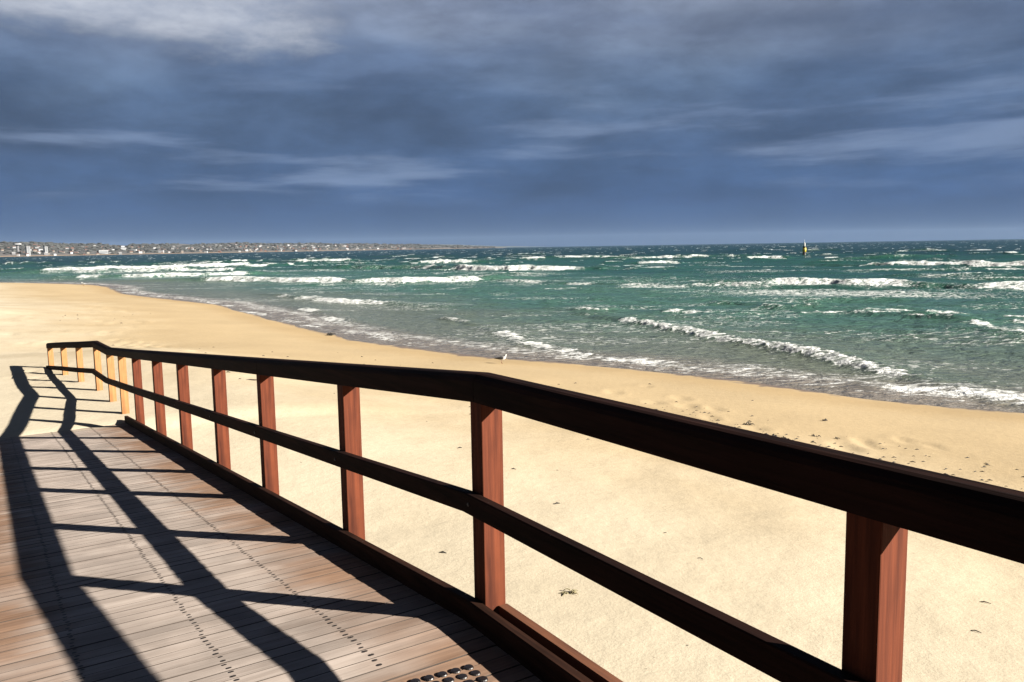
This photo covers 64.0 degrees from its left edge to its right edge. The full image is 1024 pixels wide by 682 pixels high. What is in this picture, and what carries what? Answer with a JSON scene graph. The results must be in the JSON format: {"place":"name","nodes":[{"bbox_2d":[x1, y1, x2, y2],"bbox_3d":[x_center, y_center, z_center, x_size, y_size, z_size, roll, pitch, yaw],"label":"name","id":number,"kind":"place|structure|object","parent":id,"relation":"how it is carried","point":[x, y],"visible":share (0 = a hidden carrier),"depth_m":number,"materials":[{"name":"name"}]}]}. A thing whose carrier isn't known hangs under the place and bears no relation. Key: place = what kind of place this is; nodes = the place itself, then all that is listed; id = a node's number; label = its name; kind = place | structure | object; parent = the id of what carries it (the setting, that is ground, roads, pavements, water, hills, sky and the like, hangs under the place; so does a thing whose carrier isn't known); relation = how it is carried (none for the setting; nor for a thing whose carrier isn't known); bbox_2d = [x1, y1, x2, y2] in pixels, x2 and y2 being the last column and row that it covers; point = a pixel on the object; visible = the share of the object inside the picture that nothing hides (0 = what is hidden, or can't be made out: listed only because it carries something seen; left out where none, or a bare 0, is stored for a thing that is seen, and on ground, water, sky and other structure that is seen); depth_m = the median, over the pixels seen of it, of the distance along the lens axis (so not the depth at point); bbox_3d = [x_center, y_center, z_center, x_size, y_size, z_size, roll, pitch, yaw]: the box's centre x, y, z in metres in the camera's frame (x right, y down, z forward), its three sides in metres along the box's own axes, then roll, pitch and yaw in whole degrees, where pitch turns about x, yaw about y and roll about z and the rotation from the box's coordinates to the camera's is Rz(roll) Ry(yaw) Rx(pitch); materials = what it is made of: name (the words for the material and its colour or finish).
{"place":"outdoors","nodes":[
{"label":"outdoors","id":0,"kind":"place"},
{"bbox_2d":[0,243,502,256],"bbox_3d":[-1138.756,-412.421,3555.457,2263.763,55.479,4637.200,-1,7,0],"label":"headland","id":1,"kind":"structure","parent":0,"point":[126,252],"depth_m":3278.45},
{"bbox_2d":[13,243,21,253],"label":"water tower","id":2,"kind":"structure","parent":1,"relation":"on","point":[17,245],"depth_m":2133.67,"materials":[{"name":"white concrete"}]},
{"bbox_2d":[25,246,30,254],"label":"apartment block","id":3,"kind":"structure","parent":1,"relation":"on","point":[27,249],"depth_m":2115.17,"materials":[{"name":"white concrete"}]},
{"bbox_2d":[43,246,47,252],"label":"apartment block","id":4,"kind":"structure","parent":1,"relation":"on","point":[45,248],"depth_m":2235.80,"materials":[{"name":"stone"}]},
{"bbox_2d":[97,250,107,253],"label":"apartment block","id":5,"kind":"structure","parent":1,"relation":"on","point":[103,251],"depth_m":2486.07,"materials":[{"name":"white concrete"}]},
{"bbox_2d":[0,241,494,254],"bbox_3d":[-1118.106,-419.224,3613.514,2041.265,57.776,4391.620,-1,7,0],"label":"town buildings","id":6,"kind":"structure","parent":1,"relation":"on","point":[80,246],"depth_m":3216.81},
{"bbox_2d":[428,244,537,247],"bbox_3d":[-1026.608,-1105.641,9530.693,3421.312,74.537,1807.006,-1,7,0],"label":"hills","id":7,"kind":"structure","parent":0,"point":[480,245],"depth_m":9969.84,"materials":[{"name":"grey"}]},
{"bbox_2d":[0,283,1023,681],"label":"beach","id":8,"kind":"structure","parent":0,"point":[772,563],"depth_m":9.56,"materials":[{"name":"beige sand"}]},
{"bbox_2d":[0,416,622,681],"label":"timber boardwalk","id":9,"kind":"structure","parent":8,"relation":"on","point":[132,550],"depth_m":3.87,"materials":[{"name":"brown wood"}]},
{"bbox_2d":[46,341,1023,681],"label":"timber railing","id":10,"kind":"object","parent":9,"relation":"attached to","point":[886,505],"visible":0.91,"depth_m":2.38,"materials":[{"name":"brown wood"}]},
{"bbox_2d":[494,354,506,363],"bbox_3d":[-0.307,0.505,23.110,0.404,0.274,0.123,0,7,9],"label":"gull","id":11,"kind":"object","parent":8,"relation":"on","point":[501,358],"visible":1,"depth_m":23.07,"materials":[{"name":"white"}]},
{"bbox_2d":[559,588,577,595],"bbox_3d":[0.427,1.864,6.087,0.150,0.036,0.101,-1,7,0],"label":"dry sprig","id":12,"kind":"object","parent":8,"relation":"on","point":[572,591],"visible":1,"depth_m":6.09,"materials":[{"name":"beige plant"}]},
{"bbox_2d":[0,239,1023,412],"bbox_3d":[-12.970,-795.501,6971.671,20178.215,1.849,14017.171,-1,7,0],"label":"sea","id":13,"kind":"structure","parent":0,"point":[939,323],"depth_m":49.31,"materials":[{"name":"liquid"}]},
{"bbox_2d":[803,240,805,254],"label":"channel beacon","id":14,"kind":"object","parent":13,"relation":"in","point":[804,249],"visible":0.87,"depth_m":235.84,"materials":[{"name":"yellow paint"}]},
{"bbox_2d":[0,0,1023,246],"label":"sky","id":15,"kind":"structure","parent":0,"point":[540,123],"materials":[{"name":"blue"}]},
{"bbox_2d":[111,318,1023,552],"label":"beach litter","id":16,"kind":"object","parent":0,"point":[777,433],"visible":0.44,"depth_m":11.30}
]}

